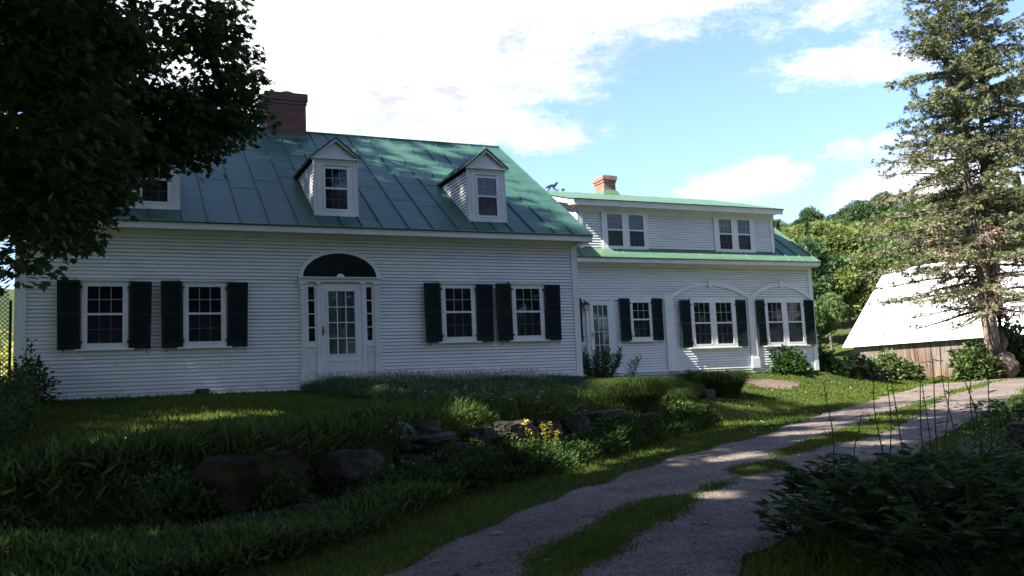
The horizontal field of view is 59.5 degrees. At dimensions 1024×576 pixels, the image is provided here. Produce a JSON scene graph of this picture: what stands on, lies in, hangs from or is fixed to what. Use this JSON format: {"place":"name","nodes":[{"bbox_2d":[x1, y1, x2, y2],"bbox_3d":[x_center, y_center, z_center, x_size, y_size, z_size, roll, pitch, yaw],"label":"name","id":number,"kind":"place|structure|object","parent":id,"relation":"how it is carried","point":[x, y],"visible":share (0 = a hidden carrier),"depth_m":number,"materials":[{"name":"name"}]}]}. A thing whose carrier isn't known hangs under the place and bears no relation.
{"place":"outdoors","nodes":[
{"label":"outdoors","id":0,"kind":"place"},
{"bbox_2d":[419,388,457,402],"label":"seeding grass","id":1,"kind":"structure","parent":0,"point":[443,395],"depth_m":15.51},
{"bbox_2d":[463,380,523,402],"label":"seeding grass","id":2,"kind":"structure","parent":0,"point":[495,390],"depth_m":14.96,"materials":[{"name":"plant"}]},
{"bbox_2d":[0,289,1023,575],"bbox_3d":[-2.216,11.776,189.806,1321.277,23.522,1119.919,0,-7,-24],"label":"ground","id":3,"kind":"structure","parent":0,"point":[838,341],"depth_m":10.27,"materials":[{"name":"plant"}]},
{"bbox_2d":[0,287,11,379],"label":"lattice trellis","id":4,"kind":"object","parent":3,"relation":"on","point":[9,320],"visible":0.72,"depth_m":17.48,"materials":[{"name":"green paint"}]},
{"bbox_2d":[0,321,13,381],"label":"goldenrod meadow","id":5,"kind":"structure","parent":3,"relation":"on","point":[4,351],"depth_m":26.00,"materials":[{"name":"yellow plant"}]},
{"bbox_2d":[0,367,41,458],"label":"ivy bank","id":6,"kind":"structure","parent":3,"relation":"on","point":[19,396],"depth_m":11.84,"materials":[{"name":"green plant"}]},
{"bbox_2d":[5,337,62,403],"bbox_3d":[-8.844,1.537,16.437,1.090,1.305,1.067,-8,-9,40],"label":"corner bush","id":7,"kind":"object","parent":3,"relation":"on","point":[34,370],"visible":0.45,"depth_m":16.38,"materials":[{"name":"green plant"}]},
{"bbox_2d":[0,0,281,296],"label":"maple tree","id":8,"kind":"object","parent":3,"relation":"on","point":[89,138],"visible":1,"depth_m":9.43,"materials":[{"name":"green plant"}]},
{"bbox_2d":[0,401,412,534],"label":"iris leaves","id":9,"kind":"object","parent":3,"relation":"on","point":[40,462],"visible":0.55,"depth_m":9.08,"materials":[{"name":"green plant"}]},
{"bbox_2d":[0,476,470,575],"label":"fern bank","id":10,"kind":"structure","parent":3,"relation":"on","point":[173,550],"depth_m":7.47,"materials":[{"name":"green plant"}]},
{"bbox_2d":[174,448,314,526],"bbox_3d":[-2.799,2.190,9.389,1.157,0.910,1.258,-3,-7,3],"label":"boulder","id":11,"kind":"object","parent":3,"relation":"on","point":[238,481],"visible":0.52,"depth_m":9.15,"materials":[{"name":"stone"}]},
{"bbox_2d":[199,502,337,525],"bbox_3d":[-2.367,2.381,9.164,1.671,0.283,0.886,3,-9,-41],"label":"flat stone","id":12,"kind":"object","parent":3,"relation":"on","point":[280,509],"visible":0.19,"depth_m":8.79,"materials":[{"name":"stone"}]},
{"bbox_2d":[84,383,694,528],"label":"wall top grass","id":13,"kind":"structure","parent":3,"relation":"on","point":[349,429],"depth_m":10.75,"materials":[{"name":"plant"}]},
{"bbox_2d":[382,416,424,452],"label":"garden plant","id":14,"kind":"object","parent":3,"relation":"on","point":[403,430],"visible":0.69,"depth_m":11.24,"materials":[{"name":"green plant"}]},
{"bbox_2d":[119,396,693,525],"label":"wall creepers","id":15,"kind":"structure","parent":3,"relation":"on","point":[166,475],"depth_m":10.45,"materials":[{"name":"green plant"}]},
{"bbox_2d":[391,452,434,479],"bbox_3d":[-1.274,2.338,11.048,0.580,0.607,0.730,-6,-7,29],"label":"wall stone","id":16,"kind":"object","parent":3,"relation":"on","point":[412,456],"visible":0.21,"depth_m":10.84,"materials":[{"name":"stone"}]},
{"bbox_2d":[13,90,820,400],"bbox_3d":[-1.454,-0.934,26.472,22.950,8.892,10.869,0,-7,-24],"label":"farmhouse","id":17,"kind":"object","parent":3,"relation":"on","point":[287,254],"visible":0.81,"depth_m":20.74,"materials":[{"name":"white paint"}]},
{"bbox_2d":[84,284,124,345],"bbox_3d":[-8.039,0.528,17.697,0.730,1.225,0.044,0,-7,-24],"label":"window","id":18,"kind":"structure","parent":17,"relation":"in","point":[104,303],"depth_m":17.70,"materials":[{"name":"glass"}]},
{"bbox_2d":[140,168,169,203],"bbox_3d":[-7.374,-2.235,18.495,0.584,1.010,0.044,0,-7,-24],"label":"dormer window","id":19,"kind":"structure","parent":17,"relation":"in","point":[160,195],"depth_m":18.52,"materials":[{"name":"glass"}]},
{"bbox_2d":[186,284,223,343],"bbox_3d":[-6.331,0.538,18.472,0.730,1.225,0.044,0,-7,-24],"label":"window","id":20,"kind":"structure","parent":17,"relation":"in","point":[204,303],"depth_m":18.48,"materials":[{"name":"glass"}]},
{"bbox_2d":[323,166,349,211],"bbox_3d":[-3.936,-2.214,20.056,0.584,1.010,0.044,0,-7,-24],"label":"dormer window","id":21,"kind":"structure","parent":17,"relation":"in","point":[335,179],"depth_m":20.07,"materials":[{"name":"glass"}]},
{"bbox_2d":[320,284,362,376],"bbox_3d":[-3.720,0.912,19.591,0.905,2.020,0.124,0,-7,-24],"label":"front door","id":22,"kind":"structure","parent":17,"relation":"in","point":[341,309],"depth_m":19.61,"materials":[{"name":"white paint"}]},
{"bbox_2d":[443,286,474,338],"bbox_3d":[-1.237,0.569,20.785,0.730,1.225,0.044,0,-7,-24],"label":"window","id":23,"kind":"structure","parent":17,"relation":"in","point":[458,300],"depth_m":20.79,"materials":[{"name":"glass"}]},
{"bbox_2d":[475,176,498,217],"bbox_3d":[-0.599,-2.194,21.571,0.584,1.010,0.044,0,-7,-24],"label":"dormer window","id":24,"kind":"structure","parent":17,"relation":"in","point":[487,198],"depth_m":21.58,"materials":[{"name":"glass"}]},
{"bbox_2d":[513,287,542,337],"bbox_3d":[0.388,0.579,21.523,0.730,1.225,0.044,0,-7,-24],"label":"window","id":25,"kind":"structure","parent":17,"relation":"in","point":[527,300],"depth_m":21.53,"materials":[{"name":"glass"}]},
{"bbox_2d":[589,301,613,373],"bbox_3d":[2.570,1.402,25.706,0.690,2.070,0.124,0,-7,-24],"label":"side door","id":26,"kind":"structure","parent":17,"relation":"in","point":[599,311],"depth_m":25.76,"materials":[{"name":"white paint"}]},
{"bbox_2d":[605,212,624,247],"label":"dormer window","id":27,"kind":"structure","parent":17,"relation":"in","point":[614,221],"depth_m":26.42,"materials":[{"name":"glass"}]},
{"bbox_2d":[627,213,645,247],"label":"dormer window","id":28,"kind":"structure","parent":17,"relation":"in","point":[635,222],"depth_m":26.73,"materials":[{"name":"glass"}]},
{"bbox_2d":[631,301,651,338],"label":"window","id":29,"kind":"structure","parent":17,"relation":"in","point":[640,310],"depth_m":26.36,"materials":[{"name":"glass"}]},
{"bbox_2d":[692,301,713,345],"bbox_3d":[5.793,1.074,27.234,0.680,1.355,0.044,0,-7,-24],"label":"window","id":30,"kind":"structure","parent":17,"relation":"in","point":[702,317],"depth_m":27.25,"materials":[{"name":"glass"}]},
{"bbox_2d":[714,301,734,344],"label":"window","id":31,"kind":"structure","parent":17,"relation":"in","point":[724,321],"depth_m":27.59,"materials":[{"name":"glass"}]},
{"bbox_2d":[717,218,733,250],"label":"dormer window","id":32,"kind":"structure","parent":17,"relation":"in","point":[725,229],"depth_m":28.08,"materials":[{"name":"glass"}]},
{"bbox_2d":[736,218,752,250],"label":"dormer window","id":33,"kind":"structure","parent":17,"relation":"in","point":[743,226],"depth_m":28.39,"materials":[{"name":"glass"}]},
{"bbox_2d":[766,301,785,343],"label":"window","id":34,"kind":"structure","parent":17,"relation":"in","point":[775,318],"depth_m":28.41,"materials":[{"name":"glass"}]},
{"bbox_2d":[785,301,804,342],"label":"window","id":35,"kind":"structure","parent":17,"relation":"in","point":[794,314],"depth_m":28.73,"materials":[{"name":"glass"}]},
{"bbox_2d":[125,402,722,531],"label":"wall foot weeds","id":36,"kind":"object","parent":3,"relation":"on","point":[633,435],"depth_m":10.94,"materials":[{"name":"green plant"}]},
{"bbox_2d":[301,368,552,386],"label":"catmint spikes","id":37,"kind":"object","parent":3,"relation":"on","point":[439,374],"visible":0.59,"depth_m":19.23,"materials":[{"name":"plant"}]},
{"bbox_2d":[425,442,473,484],"bbox_3d":[-0.904,2.285,11.480,0.536,0.575,1.074,-8,-9,36],"label":"wall stone","id":38,"kind":"object","parent":3,"relation":"on","point":[435,448],"visible":0.27,"depth_m":11.25,"materials":[{"name":"stone"}]},
{"bbox_2d":[405,431,456,443],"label":"wall stone","id":39,"kind":"object","parent":38,"relation":"on","point":[439,437],"visible":0.91,"depth_m":11.19,"materials":[{"name":"stone"}]},
{"bbox_2d":[414,421,441,434],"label":"wall stone","id":40,"kind":"object","parent":39,"relation":"on","point":[424,427],"visible":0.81,"depth_m":11.41,"materials":[{"name":"stone"}]},
{"bbox_2d":[299,371,610,399],"bbox_3d":[-0.473,2.012,18.464,7.122,0.841,4.137,0,-7,-24],"label":"catmint bed","id":41,"kind":"object","parent":3,"relation":"on","point":[406,388],"visible":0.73,"depth_m":17.72,"materials":[{"name":"plant"}]},
{"bbox_2d":[450,388,496,405],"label":"seeding grass","id":42,"kind":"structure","parent":3,"relation":"on","point":[471,395],"depth_m":14.09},
{"bbox_2d":[492,441,552,480],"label":"garden plant","id":43,"kind":"object","parent":3,"relation":"on","point":[499,445],"visible":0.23,"depth_m":12.12,"materials":[{"name":"green plant"}]},
{"bbox_2d":[514,433,580,476],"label":"garden plant","id":44,"kind":"object","parent":3,"relation":"on","point":[563,457],"visible":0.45,"depth_m":12.52,"materials":[{"name":"green plant"}]},
{"bbox_2d":[532,419,563,455],"bbox_3d":[0.522,2.339,13.771,0.505,0.641,0.836,-6,-10,29],"label":"wall stone","id":45,"kind":"object","parent":3,"relation":"on","point":[556,425],"visible":0.38,"depth_m":13.55,"materials":[{"name":"stone"}]},
{"bbox_2d":[540,421,560,455],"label":"yarrow plant","id":46,"kind":"object","parent":3,"relation":"on","point":[555,439],"visible":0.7,"depth_m":12.98,"materials":[{"name":"yellow plant"}]},
{"bbox_2d":[548,399,587,420],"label":"seeding grass","id":47,"kind":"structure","parent":3,"relation":"on","point":[569,415],"depth_m":14.43,"materials":[{"name":"plant"}]},
{"bbox_2d":[557,416,591,437],"bbox_3d":[0.968,2.421,14.517,0.558,0.654,0.695,-6,-5,26],"label":"wall stone","id":48,"kind":"object","parent":3,"relation":"on","point":[570,426],"visible":0.43,"depth_m":14.29,"materials":[{"name":"stone"}]},
{"bbox_2d":[564,426,613,458],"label":"garden plant","id":49,"kind":"object","parent":3,"relation":"on","point":[579,432],"visible":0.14,"depth_m":13.99,"materials":[{"name":"green plant"}]},
{"bbox_2d":[582,344,624,379],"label":"tall perennial","id":50,"kind":"object","parent":3,"relation":"on","point":[603,370],"visible":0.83,"depth_m":24.05,"materials":[{"name":"green"}]},
{"bbox_2d":[577,374,690,413],"bbox_3d":[2.379,2.093,17.423,2.532,0.766,2.517,0,-7,-24],"label":"daylily clump","id":51,"kind":"object","parent":3,"relation":"on","point":[641,395],"visible":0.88,"depth_m":17.01,"materials":[{"name":"green plant"}]},
{"bbox_2d":[664,387,704,407],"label":"daylily clump","id":52,"kind":"object","parent":3,"relation":"on","point":[684,393],"visible":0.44,"depth_m":18.88,"materials":[{"name":"green plant"}]},
{"bbox_2d":[675,369,711,382],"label":"daylily clump","id":53,"kind":"object","parent":3,"relation":"on","point":[691,376],"visible":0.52,"depth_m":25.49,"materials":[{"name":"green plant"}]},
{"bbox_2d":[698,388,715,401],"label":"boundary stone","id":54,"kind":"object","parent":3,"relation":"on","point":[708,395],"visible":0.73,"depth_m":21.34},
{"bbox_2d":[682,368,766,397],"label":"daylily clump","id":55,"kind":"object","parent":3,"relation":"on","point":[725,383],"visible":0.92,"depth_m":22.94,"materials":[{"name":"green plant"}]},
{"bbox_2d":[745,379,799,389],"bbox_3d":[7.584,2.782,26.191,2.086,0.413,1.680,-3,-7,1],"label":"bare soil patch","id":56,"kind":"object","parent":3,"relation":"on","point":[771,383],"visible":0.79,"depth_m":26.24,"materials":[{"name":"soil"}]},
{"bbox_2d":[766,344,813,373],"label":"shrub","id":57,"kind":"object","parent":3,"relation":"on","point":[786,358],"visible":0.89,"depth_m":28.12,"materials":[{"name":"green plant"}]},
{"bbox_2d":[752,488,861,549],"bbox_3d":[2.431,1.831,7.104,1.065,0.519,1.000,-5,-7,21],"label":"border bush","id":58,"kind":"object","parent":3,"relation":"on","point":[780,526],"visible":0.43,"depth_m":7.04,"materials":[{"name":"green plant"}]},
{"bbox_2d":[797,206,824,223],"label":"hillside tree","id":59,"kind":"object","parent":3,"relation":"on","point":[809,214],"visible":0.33,"depth_m":157.77,"materials":[{"name":"green plant"}]},
{"bbox_2d":[796,219,829,236],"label":"hillside tree","id":60,"kind":"object","parent":3,"relation":"on","point":[817,229],"visible":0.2,"depth_m":117.28,"materials":[{"name":"green plant"}]},
{"bbox_2d":[796,236,849,346],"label":"hillside tree","id":61,"kind":"object","parent":3,"relation":"on","point":[817,249],"visible":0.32,"depth_m":72.88,"materials":[{"name":"green plant"}]},
{"bbox_2d":[814,300,838,348],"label":"hillside tree","id":62,"kind":"object","parent":3,"relation":"on","point":[824,320],"visible":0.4,"depth_m":59.11,"materials":[{"name":"green plant"}]},
{"bbox_2d":[815,292,848,353],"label":"hillside tree","id":63,"kind":"object","parent":3,"relation":"on","point":[837,304],"visible":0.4,"depth_m":68.39,"materials":[{"name":"green plant"}]},
{"bbox_2d":[816,346,848,375],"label":"shrub","id":64,"kind":"object","parent":3,"relation":"on","point":[829,361],"visible":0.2,"depth_m":29.60,"materials":[{"name":"green plant"}]},
{"bbox_2d":[824,207,848,222],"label":"hillside tree","id":65,"kind":"object","parent":3,"relation":"on","point":[840,213],"visible":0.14,"depth_m":153.10,"materials":[{"name":"green plant"}]},
{"bbox_2d":[767,452,919,505],"bbox_3d":[3.043,1.825,8.380,1.367,0.639,1.320,0,-7,-24],"label":"border bush","id":66,"kind":"object","parent":3,"relation":"on","point":[789,480],"visible":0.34,"depth_m":8.30,"materials":[{"name":"green plant"}]},
{"bbox_2d":[819,223,878,321],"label":"hillside tree","id":67,"kind":"object","parent":3,"relation":"on","point":[836,246],"visible":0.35,"depth_m":85.97,"materials":[{"name":"green plant"}]},
{"bbox_2d":[825,252,883,317],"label":"hillside tree","id":68,"kind":"object","parent":3,"relation":"on","point":[856,293],"visible":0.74,"depth_m":72.50,"materials":[{"name":"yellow plant"}]},
{"bbox_2d":[843,199,888,225],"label":"hillside tree","id":69,"kind":"object","parent":3,"relation":"on","point":[865,210],"visible":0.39,"depth_m":127.38,"materials":[{"name":"green plant"}]},
{"bbox_2d":[842,350,893,380],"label":"shrub","id":70,"kind":"object","parent":3,"relation":"on","point":[859,367],"visible":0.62,"depth_m":33.88,"materials":[{"name":"green plant"}]},
{"bbox_2d":[856,229,893,254],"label":"hillside tree","id":71,"kind":"object","parent":3,"relation":"on","point":[873,244],"visible":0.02,"depth_m":82.53,"materials":[{"name":"green plant"}]},
{"bbox_2d":[751,452,1023,567],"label":"border bush","id":72,"kind":"object","parent":3,"relation":"on","point":[841,490],"visible":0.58,"depth_m":6.28,"materials":[{"name":"green plant"}]},
{"bbox_2d":[880,345,898,453],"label":"tall stalk","id":73,"kind":"object","parent":3,"relation":"on","point":[890,429],"visible":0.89,"depth_m":10.10,"materials":[{"name":"grey"}]},
{"bbox_2d":[879,340,906,450],"bbox_3d":[4.389,1.396,10.293,0.246,1.601,0.233,-4,-7,7],"label":"tall stalk","id":74,"kind":"object","parent":3,"relation":"on","point":[894,401],"visible":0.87,"depth_m":10.31,"materials":[{"name":"green"}]},
{"bbox_2d":[868,348,926,379],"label":"shrub","id":75,"kind":"object","parent":3,"relation":"on","point":[905,369],"visible":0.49,"depth_m":35.71,"materials":[{"name":"green plant"}]},
{"bbox_2d":[877,218,919,232],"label":"hillside tree","id":76,"kind":"object","parent":3,"relation":"on","point":[887,226],"visible":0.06,"depth_m":91.53,"materials":[{"name":"green plant"}]},
{"bbox_2d":[867,222,942,285],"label":"hillside tree","id":77,"kind":"object","parent":3,"relation":"on","point":[886,260],"visible":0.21,"depth_m":71.65,"materials":[{"name":"green plant"}]},
{"bbox_2d":[885,199,934,222],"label":"hillside tree","id":78,"kind":"object","parent":3,"relation":"on","point":[902,207],"visible":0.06,"depth_m":110.65,"materials":[{"name":"green plant"}]},
{"bbox_2d":[804,455,1023,575],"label":"border bush","id":79,"kind":"object","parent":3,"relation":"on","point":[1009,536],"visible":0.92,"depth_m":5.52,"materials":[{"name":"green plant"}]},
{"bbox_2d":[826,448,1003,503],"bbox_3d":[3.773,1.833,8.690,1.473,0.590,1.477,0,-7,-24],"label":"border bush","id":80,"kind":"object","parent":3,"relation":"on","point":[882,454],"visible":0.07,"depth_m":8.56,"materials":[{"name":"green plant"}]},
{"bbox_2d":[890,254,939,268],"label":"hillside tree","id":81,"kind":"object","parent":3,"relation":"on","point":[902,262],"visible":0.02,"depth_m":66.99,"materials":[{"name":"green plant"}]},
{"bbox_2d":[835,398,1023,575],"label":"border ground cover","id":82,"kind":"object","parent":3,"relation":"on","point":[987,437],"visible":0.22,"depth_m":11.63,"materials":[{"name":"green plant"}]},
{"bbox_2d":[837,0,1023,378],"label":"spruce tree","id":83,"kind":"object","parent":3,"relation":"on","point":[980,61],"visible":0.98,"depth_m":33.87,"materials":[{"name":"green plant"}]},
{"bbox_2d":[842,261,1023,376],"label":"barn","id":84,"kind":"structure","parent":3,"relation":"on","point":[871,323],"depth_m":49.51,"materials":[{"name":"white metal"}]},
{"bbox_2d":[926,324,944,459],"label":"tall stalk","id":85,"kind":"object","parent":3,"relation":"on","point":[935,423],"visible":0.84,"depth_m":9.68,"materials":[{"name":"green"}]},
{"bbox_2d":[931,348,958,455],"bbox_3d":[5.046,1.409,10.323,0.277,1.501,0.130,-2,-7,-4],"label":"tall stalk","id":86,"kind":"object","parent":3,"relation":"on","point":[947,402],"visible":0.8,"depth_m":10.36,"materials":[{"name":"green"}]},
{"bbox_2d":[939,363,953,456],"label":"tall stalk","id":87,"kind":"object","parent":3,"relation":"on","point":[947,421],"visible":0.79,"depth_m":9.89,"materials":[{"name":"grey"}]},
{"bbox_2d":[876,442,1023,485],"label":"border bush","id":88,"kind":"object","parent":3,"relation":"on","point":[989,457],"visible":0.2,"depth_m":8.17,"materials":[{"name":"green plant"}]},
{"bbox_2d":[879,445,1023,552],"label":"border bush","id":89,"kind":"object","parent":3,"relation":"on","point":[1014,476],"visible":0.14,"depth_m":6.41,"materials":[{"name":"green plant"}]},
{"bbox_2d":[894,440,1023,465],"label":"border bush","id":90,"kind":"object","parent":3,"relation":"on","point":[972,450],"visible":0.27,"depth_m":10.47,"materials":[{"name":"green plant"}]},
{"bbox_2d":[946,335,989,457],"bbox_3d":[4.941,1.299,9.668,0.431,1.602,0.154,-3,-7,0],"label":"tall stalk","id":91,"kind":"object","parent":3,"relation":"on","point":[980,444],"visible":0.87,"depth_m":9.69,"materials":[{"name":"grey"}]},
{"bbox_2d":[967,362,982,454],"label":"tall stalk","id":92,"kind":"object","parent":3,"relation":"on","point":[972,419],"visible":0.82,"depth_m":10.30,"materials":[{"name":"grey"}]},
{"bbox_2d":[947,337,1005,381],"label":"shrub","id":93,"kind":"object","parent":3,"relation":"on","point":[969,358],"visible":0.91,"depth_m":32.43,"materials":[{"name":"green plant"}]},
{"bbox_2d":[952,395,1023,426],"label":"border bush","id":94,"kind":"object","parent":3,"relation":"on","point":[1016,408],"visible":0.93,"depth_m":15.09,"materials":[{"name":"green plant"}]},
{"bbox_2d":[980,342,996,451],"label":"tall stalk","id":95,"kind":"object","parent":3,"relation":"on","point":[991,443],"visible":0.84,"depth_m":9.97,"materials":[{"name":"grey"}]},
{"bbox_2d":[997,314,1023,377],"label":"shrub","id":96,"kind":"object","parent":3,"relation":"on","point":[1015,339],"visible":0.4,"depth_m":34.28,"materials":[{"name":"green plant"}]},
{"bbox_2d":[1005,421,1023,448],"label":"garden stone","id":97,"kind":"object","parent":3,"relation":"on","point":[1014,432],"visible":0.84,"depth_m":12.07,"materials":[{"name":"stone"}]},
{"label":"wall stone","id":98,"kind":"object","parent":3,"relation":"on","visible":0},
{"bbox_2d":[316,449,384,487],"bbox_3d":[-1.873,2.089,10.282,0.779,0.484,0.559,0,-7,-41],"label":"wall stone","id":99,"kind":"object","parent":98,"relation":"on","point":[337,468],"visible":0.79,"depth_m":10.05,"materials":[{"name":"stone"}]},
{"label":"wall stone","id":100,"kind":"object","parent":3,"relation":"on","visible":0},
{"bbox_2d":[493,420,540,444],"bbox_3d":[0.002,2.103,12.973,0.544,0.376,1.107,-7,-10,31],"label":"wall stone","id":101,"kind":"object","parent":100,"relation":"on","point":[517,427],"visible":0.74,"depth_m":12.68,"materials":[{"name":"stone"}]},
{"bbox_2d":[0,0,1023,288],"label":"sky","id":102,"kind":"structure","parent":0,"point":[783,104],"materials":[{"name":"blue"}]},
{"bbox_2d":[498,387,542,418],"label":"seeding grass","id":103,"kind":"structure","parent":0,"point":[524,399],"depth_m":13.87,"materials":[{"name":"plant"}]},
{"bbox_2d":[385,378,1023,575],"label":"driveway","id":104,"kind":"structure","parent":0,"point":[738,541],"depth_m":9.19,"materials":[{"name":"gravel"}]},
{"bbox_2d":[534,379,1008,575],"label":"grass strip","id":105,"kind":"object","parent":104,"relation":"on","point":[628,527],"depth_m":8.21,"materials":[{"name":"plant"}]},
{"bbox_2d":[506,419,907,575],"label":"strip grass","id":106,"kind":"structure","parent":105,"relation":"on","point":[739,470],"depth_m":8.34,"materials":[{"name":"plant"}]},
{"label":"wall stone","id":107,"kind":"object","parent":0,"visible":0},
{"bbox_2d":[463,426,498,446],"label":"wall stone","id":108,"kind":"object","parent":107,"relation":"on","point":[488,435],"visible":0.76,"depth_m":12.27,"materials":[{"name":"stone"}]},
{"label":"wall stone","id":109,"kind":"object","parent":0,"visible":0},
{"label":"wall stone","id":110,"kind":"object","parent":109,"relation":"on","visible":0},
{"bbox_2d":[581,409,624,422],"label":"wall stone","id":111,"kind":"object","parent":110,"relation":"on","point":[615,413],"visible":0.69,"depth_m":15.17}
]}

